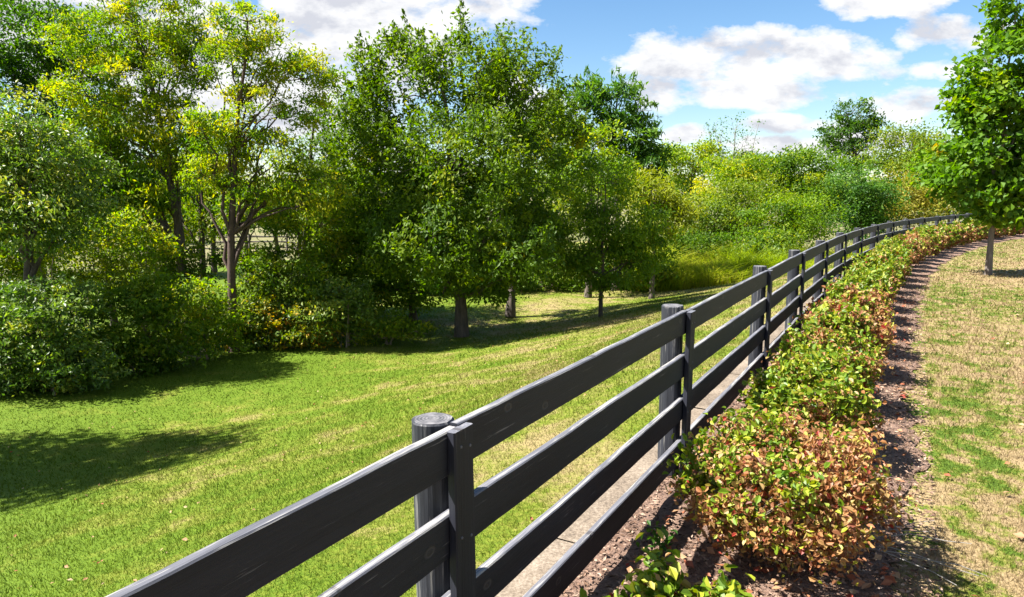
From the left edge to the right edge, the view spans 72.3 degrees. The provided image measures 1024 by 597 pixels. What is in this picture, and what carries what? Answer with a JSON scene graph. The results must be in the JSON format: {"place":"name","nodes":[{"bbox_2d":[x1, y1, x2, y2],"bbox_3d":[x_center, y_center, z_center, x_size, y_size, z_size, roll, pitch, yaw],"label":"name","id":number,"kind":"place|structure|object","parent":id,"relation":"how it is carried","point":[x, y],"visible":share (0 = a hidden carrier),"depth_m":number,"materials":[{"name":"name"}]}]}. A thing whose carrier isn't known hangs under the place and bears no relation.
{"place":"outdoors","nodes":[
{"label":"outdoors","id":0,"kind":"place"},
{"bbox_2d":[0,238,862,596],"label":"lawn","id":1,"kind":"structure","parent":0,"point":[182,392],"depth_m":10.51,"materials":[{"name":"green plant"}]},
{"bbox_2d":[0,217,111,348],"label":"sapling","id":2,"kind":"object","parent":1,"relation":"on","point":[8,255],"visible":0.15,"depth_m":16.26,"materials":[{"name":"green plant"}]},
{"bbox_2d":[0,80,141,344],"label":"pale leaf tree","id":3,"kind":"object","parent":1,"relation":"on","point":[40,210],"visible":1,"depth_m":14.12,"materials":[{"name":"green plant"}]},
{"bbox_2d":[0,269,142,399],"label":"glossy shrub","id":4,"kind":"object","parent":1,"relation":"on","point":[37,364],"visible":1,"depth_m":13.61,"materials":[{"name":"green plant"}]},
{"bbox_2d":[0,166,150,325],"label":"sapling","id":5,"kind":"object","parent":1,"relation":"on","point":[109,242],"visible":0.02,"depth_m":21.00,"materials":[{"name":"green plant"}]},
{"bbox_2d":[0,241,155,352],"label":"trailing shrub","id":6,"kind":"object","parent":1,"relation":"on","point":[114,264],"visible":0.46,"depth_m":16.77,"materials":[{"name":"green plant"}]},
{"bbox_2d":[0,150,167,325],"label":"hollow tree","id":7,"kind":"object","parent":1,"relation":"on","point":[113,207],"visible":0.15,"depth_m":18.50,"materials":[{"name":"green plant"}]},
{"bbox_2d":[0,0,174,309],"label":"dark tree","id":8,"kind":"object","parent":1,"relation":"on","point":[12,65],"visible":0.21,"depth_m":22.55,"materials":[{"name":"green plant"}]},
{"bbox_2d":[10,0,237,336],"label":"walnut tree","id":9,"kind":"object","parent":1,"relation":"on","point":[173,47],"visible":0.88,"depth_m":17.68,"materials":[{"name":"green plant"}]},
{"bbox_2d":[61,201,190,327],"bbox_3d":[-9.461,-0.549,17.541,2.666,3.761,1.922,3,9,20],"label":"sapling","id":10,"kind":"object","parent":1,"relation":"on","point":[142,239],"visible":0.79,"depth_m":17.29,"materials":[{"name":"green plant"}]},
{"bbox_2d":[69,267,221,378],"bbox_3d":[-8.173,0.466,15.595,3.139,2.383,2.342,-3,9,-21],"label":"dark shrub","id":11,"kind":"object","parent":1,"relation":"on","point":[149,347],"visible":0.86,"depth_m":15.16,"materials":[{"name":"green plant"}]},
{"bbox_2d":[111,184,207,314],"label":"sapling","id":12,"kind":"object","parent":1,"relation":"on","point":[183,211],"visible":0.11,"depth_m":21.82,"materials":[{"name":"green plant"}]},
{"bbox_2d":[132,160,210,276],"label":"woodland tree","id":13,"kind":"object","parent":1,"relation":"on","point":[204,196],"visible":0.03,"depth_m":33.48,"materials":[{"name":"green plant"}]},
{"bbox_2d":[120,236,243,332],"bbox_3d":[-8.594,-0.273,18.916,3.296,2.827,2.226,0,8,0],"label":"bramble","id":14,"kind":"object","parent":1,"relation":"on","point":[172,269],"visible":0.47,"depth_m":18.73,"materials":[{"name":"green plant"}]},
{"bbox_2d":[148,120,246,324],"bbox_3d":[-9.138,-2.156,20.315,3.392,6.146,2.154,0,8,0],"label":"leaning tree","id":15,"kind":"object","parent":1,"relation":"on","point":[202,223],"visible":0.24,"depth_m":20.21,"materials":[{"name":"green plant"}]},
{"bbox_2d":[142,273,254,359],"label":"lime shrub","id":16,"kind":"object","parent":1,"relation":"on","point":[209,313],"visible":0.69,"depth_m":16.51,"materials":[{"name":"green plant"}]},
{"bbox_2d":[183,144,255,272],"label":"woodland tree","id":17,"kind":"object","parent":1,"relation":"on","point":[214,231],"visible":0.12,"depth_m":35.41,"materials":[{"name":"green plant"}]},
{"bbox_2d":[206,176,283,284],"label":"woodland tree","id":18,"kind":"object","parent":1,"relation":"on","point":[220,223],"visible":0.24,"depth_m":30.47,"materials":[{"name":"green plant"}]},
{"bbox_2d":[166,0,359,351],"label":"locust tree","id":19,"kind":"object","parent":1,"relation":"on","point":[235,141],"visible":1,"depth_m":16.59,"materials":[{"name":"green plant"}]},
{"bbox_2d":[240,165,302,257],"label":"woodland tree","id":20,"kind":"object","parent":1,"relation":"on","point":[276,240],"visible":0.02,"depth_m":32.72,"materials":[{"name":"green plant"}]},
{"bbox_2d":[216,190,331,273],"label":"sapling","id":21,"kind":"object","parent":1,"relation":"on","point":[285,213],"visible":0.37,"depth_m":19.81,"materials":[{"name":"green plant"}]},
{"bbox_2d":[203,287,349,352],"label":"golden shrub","id":22,"kind":"object","parent":1,"relation":"on","point":[268,323],"visible":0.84,"depth_m":17.62,"materials":[{"name":"green plant"}]},
{"bbox_2d":[219,240,349,317],"bbox_3d":[-5.981,-0.160,18.422,3.520,2.738,2.283,0,8,0],"label":"leafy shrub","id":23,"kind":"object","parent":1,"relation":"on","point":[274,266],"visible":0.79,"depth_m":17.99,"materials":[{"name":"green plant"}]},
{"bbox_2d":[250,84,359,314],"bbox_3d":[-6.467,-3.137,22.812,4.649,7.376,3.089,0,8,0],"label":"shady tree","id":24,"kind":"object","parent":1,"relation":"on","point":[317,141],"visible":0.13,"depth_m":22.24,"materials":[{"name":"green plant"}]},
{"bbox_2d":[253,189,365,320],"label":"sapling","id":25,"kind":"object","parent":1,"relation":"on","point":[274,224],"visible":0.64,"depth_m":19.84,"materials":[{"name":"green plant"}]},
{"bbox_2d":[285,157,365,314],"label":"sapling","id":26,"kind":"object","parent":1,"relation":"on","point":[347,275],"visible":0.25,"depth_m":20.61,"materials":[{"name":"green plant"}]},
{"bbox_2d":[291,274,398,349],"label":"edge shrub","id":27,"kind":"object","parent":1,"relation":"on","point":[357,295],"visible":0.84,"depth_m":17.96,"materials":[{"name":"green plant"}]},
{"bbox_2d":[299,162,453,320],"bbox_3d":[-4.324,-1.764,21.571,5.063,5.028,3.599,0,8,0],"label":"young tree","id":28,"kind":"object","parent":1,"relation":"on","point":[406,285],"visible":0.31,"depth_m":21.20,"materials":[{"name":"green plant"}]},
{"bbox_2d":[337,304,440,346],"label":"shrub","id":29,"kind":"object","parent":1,"relation":"on","point":[397,329],"visible":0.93,"depth_m":18.25,"materials":[{"name":"green plant"}]},
{"bbox_2d":[309,0,582,337],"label":"broadleaf tree","id":30,"kind":"object","parent":1,"relation":"on","point":[467,255],"visible":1,"depth_m":17.81,"materials":[{"name":"green plant"}]},
{"bbox_2d":[410,269,539,295],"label":"shade shrub","id":31,"kind":"object","parent":1,"relation":"on","point":[473,290],"visible":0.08,"depth_m":27.68,"materials":[{"name":"green plant"}]},
{"bbox_2d":[466,195,578,247],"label":"wispy shrub","id":32,"kind":"object","parent":1,"relation":"on","point":[560,214],"visible":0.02,"depth_m":34.82,"materials":[{"name":"green plant"}]},
{"bbox_2d":[476,74,596,316],"bbox_3d":[0.510,-3.184,22.051,4.336,7.695,3.349,0,8,0],"label":"dark trunk tree","id":33,"kind":"object","parent":1,"relation":"on","point":[579,139],"visible":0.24,"depth_m":21.69,"materials":[{"name":"green plant"}]},
{"bbox_2d":[501,260,597,291],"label":"hollow shrub","id":34,"kind":"object","parent":1,"relation":"on","point":[550,283],"visible":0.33,"depth_m":28.82,"materials":[{"name":"green plant"}]},
{"bbox_2d":[532,112,650,297],"bbox_3d":[2.990,-3.494,26.704,4.954,6.972,3.635,0,8,0],"label":"yellowing tree","id":35,"kind":"object","parent":1,"relation":"on","point":[611,151],"visible":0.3,"depth_m":26.07,"materials":[{"name":"green plant"}]},
{"bbox_2d":[539,151,685,316],"bbox_3d":[2.833,-1.645,20.272,4.565,5.140,3.272,0,8,0],"label":"tree","id":36,"kind":"object","parent":1,"relation":"on","point":[631,252],"visible":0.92,"depth_m":19.87,"materials":[{"name":"green plant"}]},
{"bbox_2d":[563,259,663,289],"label":"back shrub","id":37,"kind":"object","parent":1,"relation":"on","point":[597,275],"visible":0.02,"depth_m":29.41,"materials":[{"name":"green plant"}]},
{"bbox_2d":[555,65,678,290],"bbox_3d":[4.206,-4.893,28.670,5.035,9.193,2.982,2,9,15],"label":"compound leaf tree","id":38,"kind":"object","parent":1,"relation":"on","point":[644,148],"visible":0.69,"depth_m":27.82,"materials":[{"name":"green plant"}]},
{"bbox_2d":[612,248,686,291],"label":"sapling shrub","id":39,"kind":"object","parent":1,"relation":"on","point":[666,272],"visible":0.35,"depth_m":28.62,"materials":[{"name":"green plant"}]},
{"bbox_2d":[606,160,709,298],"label":"feathery tree","id":40,"kind":"object","parent":1,"relation":"on","point":[670,199],"visible":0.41,"depth_m":24.88,"materials":[{"name":"green plant"}]},
{"bbox_2d":[495,275,842,596],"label":"kerb","id":41,"kind":"structure","parent":1,"relation":"on","point":[530,575],"depth_m":3.62,"materials":[{"name":"concrete"}]},
{"bbox_2d":[105,213,1023,596],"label":"board fence","id":42,"kind":"object","parent":41,"relation":"on","point":[429,469],"visible":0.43,"depth_m":2.37,"materials":[{"name":"black wood"}]},
{"bbox_2d":[645,136,728,205],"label":"orange tinged tree","id":43,"kind":"object","parent":1,"relation":"on","point":[681,158],"visible":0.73,"depth_m":44.90,"materials":[{"name":"green plant"}]},
{"bbox_2d":[660,223,728,257],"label":"thicket","id":44,"kind":"object","parent":1,"relation":"on","point":[701,240],"visible":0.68,"depth_m":32.28,"materials":[{"name":"green plant"}]},
{"bbox_2d":[686,143,767,183],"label":"dull tree","id":45,"kind":"object","parent":1,"relation":"on","point":[690,169],"visible":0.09,"depth_m":46.66,"materials":[{"name":"green plant"}]},
{"bbox_2d":[693,111,765,249],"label":"sparse tree","id":46,"kind":"object","parent":1,"relation":"on","point":[719,134],"visible":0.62,"depth_m":45.91,"materials":[{"name":"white plant"}]},
{"bbox_2d":[677,144,792,212],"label":"rounded bush","id":47,"kind":"object","parent":1,"relation":"on","point":[735,168],"visible":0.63,"depth_m":40.85,"materials":[{"name":"green plant"}]},
{"bbox_2d":[666,164,804,253],"bbox_3d":[10.849,-4.080,35.870,8.306,5.508,5.891,0,8,0],"label":"olive bush","id":48,"kind":"object","parent":1,"relation":"on","point":[710,221],"visible":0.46,"depth_m":35.08,"materials":[{"name":"green plant"}]},
{"bbox_2d":[630,230,882,291],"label":"tall grass","id":49,"kind":"structure","parent":1,"relation":"on","point":[708,269],"depth_m":29.79,"materials":[{"name":"green plant"}]},
{"bbox_2d":[721,227,804,262],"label":"bush","id":50,"kind":"object","parent":1,"relation":"on","point":[784,244],"visible":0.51,"depth_m":31.60,"materials":[{"name":"green plant"}]},
{"bbox_2d":[712,183,859,256],"bbox_3d":[12.851,-3.090,32.733,7.072,4.429,5.315,0,8,0],"label":"green bush","id":51,"kind":"object","parent":1,"relation":"on","point":[790,219],"visible":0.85,"depth_m":32.37,"materials":[{"name":"green plant"}]},
{"bbox_2d":[744,142,881,219],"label":"thicket tree","id":52,"kind":"object","parent":1,"relation":"on","point":[789,162],"visible":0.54,"depth_m":42.15,"materials":[{"name":"green plant"}]},
{"bbox_2d":[786,171,853,229],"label":"bush","id":53,"kind":"object","parent":1,"relation":"on","point":[812,179],"visible":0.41,"depth_m":36.54,"materials":[{"name":"green plant"}]},
{"bbox_2d":[803,159,919,247],"bbox_3d":[17.318,-4.037,34.634,5.346,5.765,4.698,0,8,0],"label":"round bush","id":54,"kind":"object","parent":1,"relation":"on","point":[867,197],"visible":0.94,"depth_m":34.16,"materials":[{"name":"green plant"}]},
{"bbox_2d":[842,168,958,230],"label":"tan bush","id":55,"kind":"object","parent":1,"relation":"on","point":[918,199],"visible":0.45,"depth_m":37.14,"materials":[{"name":"green plant"}]},
{"bbox_2d":[884,139,1023,222],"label":"fence end tree","id":56,"kind":"object","parent":1,"relation":"on","point":[932,161],"visible":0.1,"depth_m":42.34,"materials":[{"name":"green plant"}]},
{"bbox_2d":[0,190,1019,282],"bbox_3d":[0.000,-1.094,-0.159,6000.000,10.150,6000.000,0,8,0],"label":"field","id":57,"kind":"structure","parent":0,"point":[290,240],"depth_m":66.06,"materials":[{"name":"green plant"}]},
{"bbox_2d":[61,234,312,254],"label":"split rail fence","id":58,"kind":"object","parent":57,"relation":"on","point":[249,243],"visible":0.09,"depth_m":47.05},
{"bbox_2d":[525,160,602,206],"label":"distant tree","id":59,"kind":"object","parent":57,"relation":"on","point":[550,173],"visible":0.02,"depth_m":77.35,"materials":[{"name":"green plant"}]},
{"bbox_2d":[580,168,718,211],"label":"distant tree","id":60,"kind":"object","parent":57,"relation":"on","point":[688,184],"visible":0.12,"depth_m":76.02,"materials":[{"name":"green plant"}]},
{"bbox_2d":[811,96,892,231],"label":"tall dark tree","id":61,"kind":"object","parent":57,"relation":"on","point":[855,125],"visible":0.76,"depth_m":59.90,"materials":[{"name":"green plant"}]},
{"bbox_2d":[791,171,921,215],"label":"distant tree","id":62,"kind":"object","parent":57,"relation":"on","point":[871,178],"visible":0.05,"depth_m":78.20,"materials":[{"name":"green plant"}]},
{"bbox_2d":[838,117,954,227],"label":"olive tree","id":63,"kind":"object","parent":57,"relation":"on","point":[914,137],"visible":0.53,"depth_m":50.94,"materials":[{"name":"green plant"}]},
{"bbox_2d":[950,136,1009,220],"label":"back tree","id":64,"kind":"object","parent":57,"relation":"on","point":[960,212],"visible":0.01,"depth_m":43.91,"materials":[{"name":"green plant"}]},
{"bbox_2d":[0,0,1023,192],"label":"sky","id":65,"kind":"structure","parent":0,"point":[783,64],"materials":[{"name":"blue"}]},
{"bbox_2d":[560,238,1023,596],"bbox_3d":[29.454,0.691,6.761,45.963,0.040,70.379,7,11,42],"label":"dry lawn","id":66,"kind":"structure","parent":0,"point":[933,524],"depth_m":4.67,"materials":[{"name":"plant"}]},
{"bbox_2d":[559,233,1023,596],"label":"mulch bed","id":67,"kind":"object","parent":66,"relation":"on","point":[931,262],"visible":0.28,"depth_m":3.44,"materials":[{"name":"brown wood"}]},
{"bbox_2d":[629,520,677,550],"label":"weed","id":68,"kind":"object","parent":67,"relation":"on","point":[657,540],"visible":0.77,"depth_m":3.23,"materials":[{"name":"green plant"}]},
{"bbox_2d":[579,528,754,596],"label":"hedge shrub","id":69,"kind":"object","parent":67,"relation":"on","point":[652,581],"visible":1,"depth_m":2.50,"materials":[{"name":"green plant"}]},
{"bbox_2d":[606,296,915,596],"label":"dry leaves","id":70,"kind":"object","parent":67,"relation":"on","point":[889,580],"visible":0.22,"depth_m":3.08,"materials":[{"name":"brown plant"}]},
{"bbox_2d":[661,398,916,586],"bbox_3d":[1.226,0.840,3.202,1.080,0.721,1.246,0,8,0],"label":"hedge shrub","id":71,"kind":"object","parent":67,"relation":"on","point":[845,490],"visible":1,"depth_m":2.93,"materials":[{"name":"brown plant"}]},
{"bbox_2d":[736,343,886,459],"bbox_3d":[1.899,0.670,4.508,0.921,0.741,0.989,0,8,0],"label":"hedge shrub","id":72,"kind":"object","parent":67,"relation":"on","point":[829,389],"visible":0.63,"depth_m":4.28,"materials":[{"name":"green plant"}]},
{"bbox_2d":[768,318,893,398],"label":"hedge shrub","id":73,"kind":"object","parent":67,"relation":"on","point":[798,344],"visible":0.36,"depth_m":5.39,"materials":[{"name":"green plant"}]},
{"bbox_2d":[792,301,896,361],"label":"hedge shrub","id":74,"kind":"object","parent":67,"relation":"on","point":[857,318],"visible":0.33,"depth_m":6.19,"materials":[{"name":"green plant"}]},
{"bbox_2d":[803,275,894,336],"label":"hedge shrub","id":75,"kind":"object","parent":67,"relation":"on","point":[841,293],"visible":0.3,"depth_m":7.19,"materials":[{"name":"green plant"}]},
{"bbox_2d":[820,271,894,320],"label":"hedge shrub","id":76,"kind":"object","parent":67,"relation":"on","point":[866,283],"visible":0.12,"depth_m":8.21,"materials":[{"name":"green plant"}]},
{"bbox_2d":[835,266,896,302],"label":"hedge shrub","id":77,"kind":"object","parent":67,"relation":"on","point":[874,271],"visible":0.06,"depth_m":8.92,"materials":[{"name":"green plant"}]},
{"bbox_2d":[839,252,904,289],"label":"hedge shrub","id":78,"kind":"object","parent":67,"relation":"on","point":[872,263],"visible":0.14,"depth_m":10.90,"materials":[{"name":"green plant"}]},
{"bbox_2d":[845,265,900,296],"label":"hedge shrub","id":79,"kind":"object","parent":67,"relation":"on","point":[894,282],"visible":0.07,"depth_m":9.98,"materials":[{"name":"green plant"}]},
{"bbox_2d":[860,249,907,277],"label":"hedge shrub","id":80,"kind":"object","parent":67,"relation":"on","point":[901,266],"visible":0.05,"depth_m":11.77,"materials":[{"name":"green plant"}]},
{"bbox_2d":[861,246,911,286],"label":"hedge shrub","id":81,"kind":"object","parent":67,"relation":"on","point":[895,253],"visible":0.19,"depth_m":12.62,"materials":[{"name":"green plant"}]},
{"bbox_2d":[869,242,912,279],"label":"hedge shrub","id":82,"kind":"object","parent":67,"relation":"on","point":[891,245],"visible":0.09,"depth_m":13.62,"materials":[{"name":"green plant"}]},
{"bbox_2d":[876,235,915,263],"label":"hedge shrub","id":83,"kind":"object","parent":67,"relation":"on","point":[896,240],"visible":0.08,"depth_m":14.45,"materials":[{"name":"green plant"}]},
{"bbox_2d":[883,234,920,268],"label":"hedge shrub","id":84,"kind":"object","parent":67,"relation":"on","point":[915,248],"visible":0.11,"depth_m":15.29,"materials":[{"name":"green plant"}]},
{"bbox_2d":[891,233,927,265],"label":"hedge shrub","id":85,"kind":"object","parent":67,"relation":"on","point":[923,247],"visible":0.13,"depth_m":16.04,"materials":[{"name":"green plant"}]},
{"bbox_2d":[845,520,986,585],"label":"dead branch","id":86,"kind":"object","parent":67,"relation":"on","point":[886,551],"visible":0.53,"depth_m":3.09,"materials":[{"name":"brown wood"}]},
{"bbox_2d":[902,231,932,262],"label":"hedge shrub","id":87,"kind":"object","parent":67,"relation":"on","point":[926,244],"visible":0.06,"depth_m":17.01,"materials":[{"name":"green plant"}]},
{"bbox_2d":[905,227,935,260],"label":"hedge shrub","id":88,"kind":"object","parent":67,"relation":"on","point":[926,238],"visible":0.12,"depth_m":17.79,"materials":[{"name":"green plant"}]},
{"bbox_2d":[911,224,941,256],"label":"hedge shrub","id":89,"kind":"object","parent":67,"relation":"on","point":[936,239],"visible":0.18,"depth_m":18.69,"materials":[{"name":"green plant"}]},
{"bbox_2d":[927,228,946,255],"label":"hedge shrub","id":90,"kind":"object","parent":67,"relation":"on","point":[939,245],"visible":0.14,"depth_m":19.38,"materials":[{"name":"green plant"}]},
{"bbox_2d":[930,225,952,249],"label":"hedge shrub","id":91,"kind":"object","parent":67,"relation":"on","point":[942,228],"visible":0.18,"depth_m":20.28,"materials":[{"name":"green plant"}]},
{"bbox_2d":[936,221,957,250],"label":"hedge shrub","id":92,"kind":"object","parent":67,"relation":"on","point":[952,231],"visible":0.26,"depth_m":20.98,"materials":[{"name":"green plant"}]},
{"bbox_2d":[938,222,963,247],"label":"hedge shrub","id":93,"kind":"object","parent":67,"relation":"on","point":[958,238],"visible":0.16,"depth_m":21.84,"materials":[{"name":"green plant"}]},
{"bbox_2d":[949,221,967,246],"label":"hedge shrub","id":94,"kind":"object","parent":67,"relation":"on","point":[963,230],"visible":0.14,"depth_m":22.65,"materials":[{"name":"green plant"}]},
{"bbox_2d":[952,220,976,244],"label":"hedge shrub","id":95,"kind":"object","parent":67,"relation":"on","point":[970,231],"visible":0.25,"depth_m":23.44,"materials":[{"name":"green plant"}]},
{"bbox_2d":[965,217,981,241],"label":"hedge shrub","id":96,"kind":"object","parent":67,"relation":"on","point":[977,230],"visible":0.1,"depth_m":24.22,"materials":[{"name":"green plant"}]},
{"bbox_2d":[968,220,988,240],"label":"hedge shrub","id":97,"kind":"object","parent":67,"relation":"on","point":[986,229],"visible":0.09,"depth_m":25.68,"materials":[{"name":"green plant"}]},
{"bbox_2d":[969,223,988,241],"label":"hedge shrub","id":98,"kind":"object","parent":67,"relation":"on","point":[982,235],"visible":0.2,"depth_m":24.93,"materials":[{"name":"green plant"}]},
{"bbox_2d":[994,229,1004,237],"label":"hedge shrub","id":99,"kind":"object","parent":67,"relation":"on","point":[998,232],"visible":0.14,"depth_m":27.32,"materials":[{"name":"green plant"}]},
{"bbox_2d":[997,225,1010,237],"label":"hedge shrub","id":100,"kind":"object","parent":67,"relation":"on","point":[1005,231],"visible":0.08,"depth_m":28.01,"materials":[{"name":"green plant"}]},
{"bbox_2d":[1005,226,1016,236],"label":"hedge shrub","id":101,"kind":"object","parent":67,"relation":"on","point":[1011,231],"visible":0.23,"depth_m":28.69,"materials":[{"name":"green plant"}]},
{"bbox_2d":[1010,227,1023,235],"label":"hedge shrub","id":102,"kind":"object","parent":67,"relation":"on","point":[1019,232],"visible":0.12,"depth_m":29.32,"materials":[{"name":"green plant"}]},
{"bbox_2d":[897,0,1023,274],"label":"maple tree","id":103,"kind":"object","parent":66,"relation":"on","point":[984,105],"visible":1,"depth_m":14.27,"materials":[{"name":"green plant"}]},
{"bbox_2d":[919,291,1023,596],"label":"fallen leaves","id":104,"kind":"object","parent":66,"relation":"on","point":[1019,534],"visible":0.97,"depth_m":4.11,"materials":[{"name":"brown plant"}]}
]}

